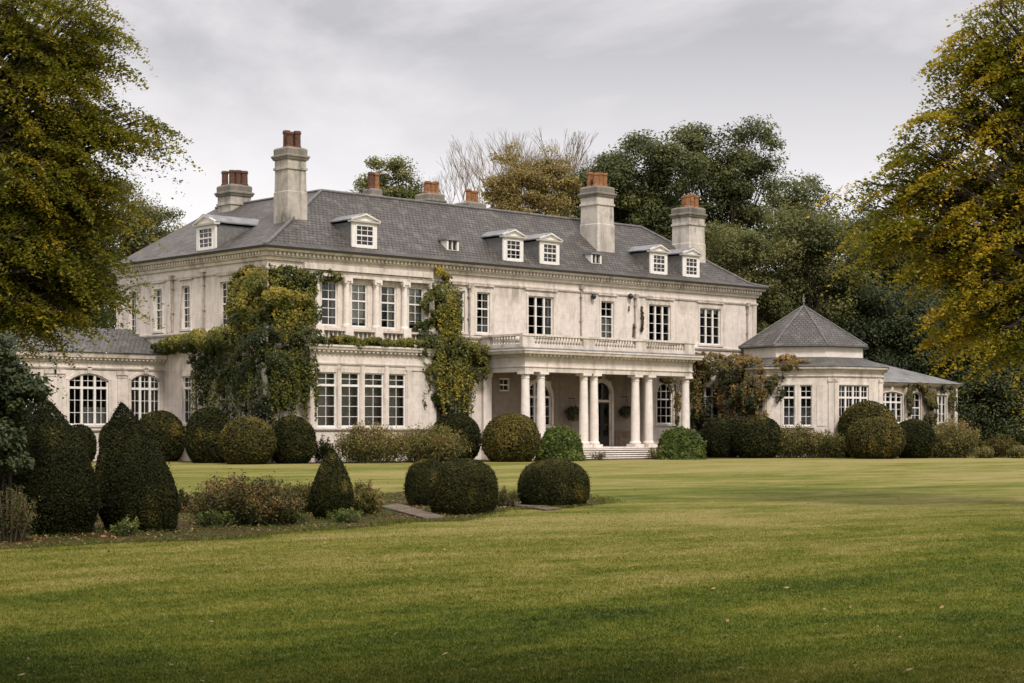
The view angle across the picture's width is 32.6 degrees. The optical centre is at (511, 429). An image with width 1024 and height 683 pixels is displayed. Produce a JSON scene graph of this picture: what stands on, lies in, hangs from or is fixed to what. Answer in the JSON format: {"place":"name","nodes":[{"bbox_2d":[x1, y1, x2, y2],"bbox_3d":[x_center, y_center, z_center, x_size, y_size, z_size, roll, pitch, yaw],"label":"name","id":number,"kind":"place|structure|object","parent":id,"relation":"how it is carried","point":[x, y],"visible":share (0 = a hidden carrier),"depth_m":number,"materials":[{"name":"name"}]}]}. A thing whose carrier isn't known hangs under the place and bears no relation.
{"place":"outdoors","nodes":[
{"label":"outdoors","id":0,"kind":"place"},
{"bbox_2d":[0,445,1023,682],"bbox_3d":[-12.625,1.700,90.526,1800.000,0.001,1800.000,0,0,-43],"label":"lawn","id":1,"kind":"structure","parent":0,"point":[765,478],"depth_m":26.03,"materials":[{"name":"green plant"}]},
{"bbox_2d":[5,249,115,352],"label":"dark tree","id":2,"kind":"object","parent":1,"relation":"on","point":[102,307],"visible":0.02,"depth_m":129.92,"materials":[{"name":"green plant"}]},
{"bbox_2d":[71,424,97,461],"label":"yew ball","id":3,"kind":"object","parent":1,"relation":"on","point":[87,435],"visible":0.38,"depth_m":89.59,"materials":[{"name":"green plant"}]},
{"bbox_2d":[0,0,202,398],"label":"beech tree","id":4,"kind":"object","parent":1,"relation":"on","point":[64,193],"visible":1,"depth_m":39.28,"materials":[{"name":"green plant"}]},
{"bbox_2d":[98,419,114,448],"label":"yew ball","id":5,"kind":"object","parent":1,"relation":"on","point":[102,432],"visible":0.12,"depth_m":91.49,"materials":[{"name":"green plant"}]},
{"bbox_2d":[49,173,186,353],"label":"beech tree","id":6,"kind":"object","parent":1,"relation":"on","point":[156,230],"visible":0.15,"depth_m":136.78,"materials":[{"name":"green plant"}]},
{"bbox_2d":[0,489,608,548],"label":"planting bed","id":7,"kind":"object","parent":1,"relation":"on","point":[367,519],"visible":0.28,"depth_m":29.58,"materials":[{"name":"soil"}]},
{"bbox_2d":[0,483,40,541],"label":"bed shrub","id":8,"kind":"object","parent":7,"relation":"on","point":[16,529],"visible":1,"depth_m":26.70,"materials":[{"name":"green plant"}]},
{"bbox_2d":[0,331,58,529],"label":"rhododendron","id":9,"kind":"object","parent":7,"relation":"on","point":[20,385],"visible":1,"depth_m":26.86,"materials":[{"name":"green plant"}]},
{"bbox_2d":[1,397,105,535],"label":"yew topiary","id":10,"kind":"object","parent":7,"relation":"on","point":[60,480],"visible":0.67,"depth_m":28.07,"materials":[{"name":"green plant"}]},
{"bbox_2d":[110,517,139,535],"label":"ground plant","id":11,"kind":"object","parent":7,"relation":"on","point":[124,529],"visible":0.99,"depth_m":27.99,"materials":[{"name":"green plant"}]},
{"bbox_2d":[93,402,181,531],"bbox_3d":[-6.341,0.611,29.599,1.532,2.188,1.529,0,0,-43],"label":"yew topiary","id":12,"kind":"object","parent":7,"relation":"on","point":[134,478],"visible":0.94,"depth_m":29.15,"materials":[{"name":"green plant"}]},
{"bbox_2d":[178,488,193,512],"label":"bed shrub","id":13,"kind":"object","parent":7,"relation":"on","point":[184,502],"visible":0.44,"depth_m":35.84,"materials":[{"name":"green plant"}]},
{"bbox_2d":[195,508,234,527],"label":"ground plant","id":14,"kind":"object","parent":7,"relation":"on","point":[216,519],"visible":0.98,"depth_m":30.54,"materials":[{"name":"green plant"}]},
{"bbox_2d":[180,468,307,526],"bbox_3d":[-4.822,1.201,31.500,2.356,1.031,2.251,0,0,-43],"label":"bed shrub","id":15,"kind":"object","parent":7,"relation":"on","point":[252,504],"visible":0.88,"depth_m":31.05,"materials":[{"name":"green plant"}]},
{"bbox_2d":[275,510,311,523],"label":"ground plant","id":16,"kind":"object","parent":7,"relation":"on","point":[301,519],"visible":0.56,"depth_m":31.70,"materials":[{"name":"green plant"}]},
{"bbox_2d":[284,479,312,513],"bbox_3d":[-4.322,1.353,36.013,1.390,0.724,1.464,0,0,-6],"label":"bed shrub","id":17,"kind":"object","parent":7,"relation":"on","point":[305,490],"visible":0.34,"depth_m":35.63,"materials":[{"name":"green plant"}]},
{"bbox_2d":[1,491,605,545],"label":"fallen leaves","id":18,"kind":"object","parent":7,"relation":"on","point":[111,536],"visible":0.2,"depth_m":30.19,"materials":[{"name":"brown plant"}]},
{"bbox_2d":[1,494,623,548],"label":"edge grass","id":19,"kind":"structure","parent":7,"relation":"on","point":[611,500],"depth_m":29.51,"materials":[{"name":"green plant"}]},
{"bbox_2d":[307,447,355,518],"bbox_3d":[-3.442,1.019,33.601,0.924,1.374,0.930,0,0,-43],"label":"yew topiary","id":20,"kind":"object","parent":7,"relation":"on","point":[331,489],"visible":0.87,"depth_m":33.32,"materials":[{"name":"green plant"}]},
{"bbox_2d":[326,506,362,522],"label":"ground plant","id":21,"kind":"object","parent":7,"relation":"on","point":[344,515],"visible":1,"depth_m":32.16,"materials":[{"name":"green plant"}]},
{"bbox_2d":[352,477,385,515],"bbox_3d":[-2.993,1.327,34.969,0.901,0.770,0.950,0,0,-43],"label":"bed shrub","id":22,"kind":"object","parent":7,"relation":"on","point":[368,499],"visible":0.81,"depth_m":34.79,"materials":[{"name":"green plant"}]},
{"bbox_2d":[382,503,444,519],"bbox_3d":[-2.149,1.692,36.224,0.603,0.075,7.045,0,0,-12],"label":"stone edging","id":23,"kind":"object","parent":7,"relation":"on","point":[416,512],"visible":0.64,"depth_m":35.60,"materials":[{"name":"grey stone"}]},
{"bbox_2d":[403,458,442,505],"bbox_3d":[-1.846,1.271,39.594,1.246,1.263,1.227,0,0,-43],"label":"box topiary","id":24,"kind":"object","parent":7,"relation":"on","point":[416,482],"visible":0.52,"depth_m":39.18,"materials":[{"name":"green plant"}]},
{"bbox_2d":[427,457,498,514],"bbox_3d":[-1.002,1.236,35.586,1.517,1.365,1.524,0,0,-43],"label":"box topiary","id":25,"kind":"object","parent":7,"relation":"on","point":[462,486],"visible":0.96,"depth_m":35.07,"materials":[{"name":"green plant"}]},
{"bbox_2d":[497,485,519,506],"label":"bed shrub","id":26,"kind":"object","parent":7,"relation":"on","point":[502,496],"visible":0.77,"depth_m":38.85,"materials":[{"name":"green plant"}]},
{"bbox_2d":[507,501,561,510],"bbox_3d":[0.325,1.695,38.778,0.704,0.070,4.036,0,0,-14],"label":"stone edging","id":27,"kind":"object","parent":7,"relation":"on","point":[547,508],"visible":0.36,"depth_m":37.55,"materials":[{"name":"grey stone"}]},
{"bbox_2d":[517,458,591,506],"bbox_3d":[0.954,1.258,39.321,1.756,1.264,1.742,0,0,-43],"label":"box topiary","id":28,"kind":"object","parent":7,"relation":"on","point":[553,482],"visible":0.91,"depth_m":38.73,"materials":[{"name":"green plant"}]},
{"bbox_2d":[346,153,423,199],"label":"pale tree","id":29,"kind":"object","parent":1,"relation":"on","point":[395,166],"visible":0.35,"depth_m":149.01,"materials":[{"name":"green plant"}]},
{"bbox_2d":[8,130,960,462],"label":"country house","id":30,"kind":"structure","parent":1,"relation":"on","point":[550,320],"depth_m":101.39,"materials":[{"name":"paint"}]},
{"bbox_2d":[66,367,111,426],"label":"window","id":31,"kind":"structure","parent":30,"relation":"in","point":[94,416],"depth_m":94.93,"materials":[{"name":"white paint"}]},
{"bbox_2d":[125,284,138,333],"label":"window","id":32,"kind":"structure","parent":30,"relation":"in","point":[128,315],"depth_m":100.56,"materials":[{"name":"white paint"}]},
{"bbox_2d":[128,368,162,419],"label":"window","id":33,"kind":"structure","parent":30,"relation":"in","point":[145,372],"depth_m":97.11,"materials":[{"name":"white paint"}]},
{"bbox_2d":[150,281,164,333],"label":"window","id":34,"kind":"structure","parent":30,"relation":"in","point":[159,288],"depth_m":98.48,"materials":[{"name":"white paint"}]},
{"bbox_2d":[178,278,192,331],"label":"window","id":35,"kind":"structure","parent":30,"relation":"in","point":[186,285],"depth_m":96.33,"materials":[{"name":"white paint"}]},
{"bbox_2d":[180,373,192,425],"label":"window","id":36,"kind":"structure","parent":30,"relation":"in","point":[186,375],"depth_m":96.48,"materials":[{"name":"white paint"}]},
{"bbox_2d":[216,273,231,328],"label":"window","id":37,"kind":"structure","parent":30,"relation":"in","point":[223,281],"depth_m":93.71,"materials":[{"name":"white paint"}]},
{"bbox_2d":[150,263,407,462],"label":"ivy","id":38,"kind":"object","parent":30,"relation":"attached to","point":[251,298],"visible":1,"depth_m":91.08,"materials":[{"name":"green plant"}]},
{"bbox_2d":[317,372,335,426],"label":"window","id":39,"kind":"structure","parent":30,"relation":"in","point":[334,373],"depth_m":92.55,"materials":[{"name":"white paint"}]},
{"bbox_2d":[322,282,336,325],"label":"window","id":40,"kind":"structure","parent":30,"relation":"in","point":[332,299],"depth_m":93.62,"materials":[{"name":"white paint"}]},
{"bbox_2d":[342,372,358,426],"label":"window","id":41,"kind":"structure","parent":30,"relation":"in","point":[349,385],"depth_m":93.60,"materials":[{"name":"white paint"}]},
{"bbox_2d":[352,283,366,326],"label":"window","id":42,"kind":"structure","parent":30,"relation":"in","point":[358,301],"depth_m":94.82,"materials":[{"name":"white paint"}]},
{"bbox_2d":[365,373,382,426],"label":"window","id":43,"kind":"structure","parent":30,"relation":"in","point":[372,374],"depth_m":94.73,"materials":[{"name":"white paint"}]},
{"bbox_2d":[381,285,395,328],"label":"window","id":44,"kind":"structure","parent":30,"relation":"in","point":[389,294],"depth_m":96.31,"materials":[{"name":"white paint"}]},
{"bbox_2d":[389,374,404,426],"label":"window","id":45,"kind":"structure","parent":30,"relation":"in","point":[395,386],"depth_m":95.82,"materials":[{"name":"white paint"}]},
{"bbox_2d":[409,287,422,329],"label":"window","id":46,"kind":"structure","parent":30,"relation":"in","point":[414,293],"depth_m":97.45,"materials":[{"name":"white paint"}]},
{"bbox_2d":[391,265,490,417],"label":"ivy","id":47,"kind":"object","parent":30,"relation":"attached to","point":[447,322],"visible":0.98,"depth_m":97.51,"materials":[{"name":"green plant"}]},
{"bbox_2d":[449,283,468,334],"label":"window","id":48,"kind":"structure","parent":30,"relation":"in","point":[462,290],"depth_m":99.68,"materials":[{"name":"white paint"}]},
{"bbox_2d":[474,284,493,334],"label":"window","id":49,"kind":"structure","parent":30,"relation":"in","point":[477,291],"depth_m":100.83,"materials":[{"name":"white paint"}]},
{"bbox_2d":[525,288,557,338],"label":"window","id":50,"kind":"structure","parent":30,"relation":"in","point":[548,296],"depth_m":104.01,"materials":[{"name":"white paint"}]},
{"bbox_2d":[529,379,554,427],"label":"window","id":51,"kind":"structure","parent":30,"relation":"in","point":[534,381],"depth_m":104.16,"materials":[{"name":"white paint"}]},
{"bbox_2d":[565,398,578,420],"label":"hanging basket","id":52,"kind":"object","parent":30,"relation":"attached to","point":[573,416],"visible":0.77,"depth_m":104.70,"materials":[{"name":"green plant"}]},
{"bbox_2d":[598,375,613,445],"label":"door","id":53,"kind":"structure","parent":30,"relation":"in","point":[605,440],"depth_m":107.78,"materials":[{"name":"wood"}]},
{"bbox_2d":[598,294,617,341],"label":"window","id":54,"kind":"structure","parent":30,"relation":"in","point":[604,324],"depth_m":107.84,"materials":[{"name":"white paint"}]},
{"bbox_2d":[615,430,630,445],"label":"garden bench","id":55,"kind":"object","parent":30,"relation":"on","point":[625,433],"visible":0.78,"depth_m":107.68,"materials":[{"name":"brown wood"}]},
{"bbox_2d":[619,396,630,418],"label":"hanging basket","id":56,"kind":"object","parent":30,"relation":"attached to","point":[624,412],"visible":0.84,"depth_m":107.77,"materials":[{"name":"green plant"}]},
{"bbox_2d":[646,297,674,343],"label":"window","id":57,"kind":"structure","parent":30,"relation":"in","point":[655,304],"depth_m":110.88,"materials":[{"name":"white paint"}]},
{"bbox_2d":[654,382,675,425],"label":"window","id":58,"kind":"structure","parent":30,"relation":"in","point":[659,385],"depth_m":111.10,"materials":[{"name":"white paint"}]},
{"bbox_2d":[659,377,680,427],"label":"virginia creeper","id":59,"kind":"object","parent":30,"relation":"attached to","point":[665,381],"visible":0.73,"depth_m":111.59,"materials":[{"name":"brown plant"}]},
{"bbox_2d":[697,384,721,425],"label":"window","id":60,"kind":"structure","parent":30,"relation":"in","point":[707,385],"depth_m":114.26,"materials":[{"name":"white paint"}]},
{"bbox_2d":[697,301,723,346],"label":"window","id":61,"kind":"structure","parent":30,"relation":"in","point":[702,309],"depth_m":114.04,"materials":[{"name":"white paint"}]},
{"bbox_2d":[666,349,811,433],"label":"virginia creeper","id":62,"kind":"object","parent":30,"relation":"attached to","point":[703,372],"visible":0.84,"depth_m":110.81,"materials":[{"name":"green plant"}]},
{"bbox_2d":[781,383,796,427],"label":"window","id":63,"kind":"structure","parent":30,"relation":"in","point":[782,384],"depth_m":109.22,"materials":[{"name":"white paint"}]},
{"bbox_2d":[798,383,813,427],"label":"window","id":64,"kind":"structure","parent":30,"relation":"in","point":[799,384],"depth_m":109.00,"materials":[{"name":"white paint"}]},
{"bbox_2d":[838,383,869,427],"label":"window","id":65,"kind":"structure","parent":30,"relation":"in","point":[852,391],"depth_m":109.56,"materials":[{"name":"white paint"}]},
{"bbox_2d":[883,387,903,423],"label":"window","id":66,"kind":"structure","parent":30,"relation":"in","point":[895,401],"depth_m":126.48,"materials":[{"name":"white paint"}]},
{"bbox_2d":[911,387,921,419],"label":"window","id":67,"kind":"structure","parent":30,"relation":"in","point":[916,390],"depth_m":128.40,"materials":[{"name":"white paint"}]},
{"bbox_2d":[903,382,957,426],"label":"virginia creeper","id":68,"kind":"object","parent":30,"relation":"attached to","point":[930,397],"visible":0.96,"depth_m":128.52,"materials":[{"name":"green plant"}]},
{"bbox_2d":[934,394,947,424],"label":"window","id":69,"kind":"structure","parent":30,"relation":"in","point":[945,395],"depth_m":130.39,"materials":[{"name":"white paint"}]},
{"bbox_2d":[411,140,596,213],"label":"bare tree","id":70,"kind":"object","parent":1,"relation":"on","point":[463,180],"visible":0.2,"depth_m":151.76,"materials":[{"name":"brown plant"}]},
{"bbox_2d":[0,467,1013,682],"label":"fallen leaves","id":71,"kind":"object","parent":1,"relation":"on","point":[727,620],"visible":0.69,"depth_m":21.44,"materials":[{"name":"brown plant"}]},
{"bbox_2d":[449,127,602,209],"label":"bare tree","id":72,"kind":"object","parent":1,"relation":"on","point":[527,159],"visible":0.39,"depth_m":152.73,"materials":[{"name":"brown plant"}]},
{"bbox_2d":[474,141,581,217],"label":"ochre tree","id":73,"kind":"object","parent":1,"relation":"on","point":[506,188],"visible":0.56,"depth_m":143.94,"materials":[{"name":"brown plant"}]},
{"bbox_2d":[92,452,1023,463],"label":"house border","id":74,"kind":"object","parent":1,"relation":"on","point":[530,461],"visible":0.14,"depth_m":94.33,"materials":[{"name":"soil"}]},
{"bbox_2d":[140,410,185,461],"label":"yew ball","id":75,"kind":"object","parent":74,"relation":"on","point":[166,428],"visible":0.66,"depth_m":94.12,"materials":[{"name":"green plant"}]},
{"bbox_2d":[184,406,230,462],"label":"yew ball","id":76,"kind":"object","parent":74,"relation":"on","point":[203,426],"visible":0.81,"depth_m":89.59,"materials":[{"name":"green plant"}]},
{"bbox_2d":[216,416,276,463],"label":"yew ball","id":77,"kind":"object","parent":74,"relation":"on","point":[247,440],"visible":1,"depth_m":86.31,"materials":[{"name":"green plant"}]},
{"bbox_2d":[272,415,317,463],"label":"yew ball","id":78,"kind":"object","parent":74,"relation":"on","point":[296,437],"visible":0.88,"depth_m":88.36,"materials":[{"name":"green plant"}]},
{"bbox_2d":[312,435,335,462],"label":"dry shrub","id":79,"kind":"object","parent":74,"relation":"on","point":[322,452],"visible":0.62,"depth_m":90.25,"materials":[{"name":"green plant"}]},
{"bbox_2d":[333,420,413,462],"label":"dry hedge","id":80,"kind":"object","parent":74,"relation":"on","point":[374,448],"visible":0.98,"depth_m":90.08,"materials":[{"name":"green plant"}]},
{"bbox_2d":[388,421,472,462],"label":"dry hedge","id":81,"kind":"object","parent":74,"relation":"on","point":[436,446],"visible":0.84,"depth_m":91.98,"materials":[{"name":"green plant"}]},
{"bbox_2d":[430,414,481,460],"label":"yew ball","id":82,"kind":"object","parent":74,"relation":"on","point":[468,426],"visible":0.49,"depth_m":95.10,"materials":[{"name":"green plant"}]},
{"bbox_2d":[480,413,540,461],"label":"yew ball","id":83,"kind":"object","parent":74,"relation":"on","point":[512,437],"visible":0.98,"depth_m":92.89,"materials":[{"name":"green plant"}]},
{"bbox_2d":[533,424,586,460],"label":"laurel bush","id":84,"kind":"object","parent":74,"relation":"on","point":[561,442],"visible":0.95,"depth_m":95.04,"materials":[{"name":"green plant"}]},
{"bbox_2d":[700,418,736,457],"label":"yew ball","id":85,"kind":"object","parent":74,"relation":"on","point":[716,435],"visible":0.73,"depth_m":107.08,"materials":[{"name":"green plant"}]},
{"bbox_2d":[731,414,781,457],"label":"yew ball","id":86,"kind":"object","parent":74,"relation":"on","point":[757,436],"visible":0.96,"depth_m":105.92,"materials":[{"name":"green plant"}]},
{"bbox_2d":[773,421,817,457],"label":"dry hedge","id":87,"kind":"object","parent":74,"relation":"on","point":[794,444],"visible":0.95,"depth_m":106.53,"materials":[{"name":"green plant"}]},
{"bbox_2d":[799,428,846,457],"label":"dry hedge","id":88,"kind":"object","parent":74,"relation":"on","point":[828,445],"visible":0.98,"depth_m":106.49,"materials":[{"name":"green plant"}]},
{"bbox_2d":[837,400,896,457],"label":"yew ball","id":89,"kind":"object","parent":74,"relation":"on","point":[855,412],"visible":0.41,"depth_m":107.19,"materials":[{"name":"green plant"}]},
{"bbox_2d":[554,129,713,240],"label":"oak tree","id":90,"kind":"object","parent":1,"relation":"on","point":[648,202],"visible":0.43,"depth_m":150.75,"materials":[{"name":"green plant"}]},
{"bbox_2d":[653,426,706,459],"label":"laurel bush","id":91,"kind":"object","parent":1,"relation":"on","point":[681,443],"visible":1,"depth_m":100.46,"materials":[{"name":"green plant"}]},
{"bbox_2d":[654,113,789,270],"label":"oak tree","id":92,"kind":"object","parent":1,"relation":"on","point":[729,192],"visible":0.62,"depth_m":157.04,"materials":[{"name":"green plant"}]},
{"bbox_2d":[704,219,813,333],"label":"lime tree","id":93,"kind":"object","parent":1,"relation":"on","point":[740,257],"visible":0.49,"depth_m":136.04,"materials":[{"name":"green plant"}]},
{"bbox_2d":[755,169,847,284],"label":"round tree","id":94,"kind":"object","parent":1,"relation":"on","point":[798,197],"visible":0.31,"depth_m":168.92,"materials":[{"name":"green plant"}]},
{"bbox_2d":[749,199,897,354],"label":"lime tree","id":95,"kind":"object","parent":1,"relation":"on","point":[819,243],"visible":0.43,"depth_m":138.58,"materials":[{"name":"green plant"}]},
{"bbox_2d":[845,416,907,458],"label":"yew ball","id":96,"kind":"object","parent":1,"relation":"on","point":[874,438],"visible":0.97,"depth_m":102.81,"materials":[{"name":"green plant"}]},
{"bbox_2d":[817,201,976,325],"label":"oak tree","id":97,"kind":"object","parent":1,"relation":"on","point":[894,266],"visible":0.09,"depth_m":148.46,"materials":[{"name":"green plant"}]},
{"bbox_2d":[827,281,987,383],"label":"holm oak","id":98,"kind":"object","parent":1,"relation":"on","point":[885,332],"visible":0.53,"depth_m":137.87,"materials":[{"name":"green plant"}]},
{"bbox_2d":[806,0,1023,430],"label":"beech tree","id":99,"kind":"object","parent":1,"relation":"on","point":[972,253],"visible":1,"depth_m":37.57,"materials":[{"name":"yellow plant"}]},
{"bbox_2d":[898,418,936,457],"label":"yew ball","id":100,"kind":"object","parent":1,"relation":"on","point":[921,437],"visible":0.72,"depth_m":105.07,"materials":[{"name":"green plant"}]},
{"bbox_2d":[928,416,982,457],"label":"dry hedge","id":101,"kind":"object","parent":1,"relation":"on","point":[952,441],"visible":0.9,"depth_m":106.41,"materials":[{"name":"green plant"}]},
{"bbox_2d":[933,312,1023,448],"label":"holm oak","id":102,"kind":"object","parent":1,"relation":"on","point":[988,408],"visible":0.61,"depth_m":137.52,"materials":[{"name":"green plant"}]},
{"bbox_2d":[971,445,994,457],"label":"dry hedge","id":103,"kind":"object","parent":1,"relation":"on","point":[983,452],"visible":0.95,"depth_m":105.69,"materials":[{"name":"green plant"}]},
{"bbox_2d":[978,434,1021,457],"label":"dry hedge","id":104,"kind":"object","parent":1,"relation":"on","point":[1000,446],"visible":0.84,"depth_m":107.67,"materials":[{"name":"green plant"}]},
{"bbox_2d":[1006,444,1023,457],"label":"dry hedge","id":105,"kind":"object","parent":1,"relation":"on","point":[1017,451],"visible":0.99,"depth_m":105.72,"materials":[{"name":"green plant"}]},
{"bbox_2d":[1,0,1023,385],"label":"sky","id":106,"kind":"structure","parent":0,"point":[359,80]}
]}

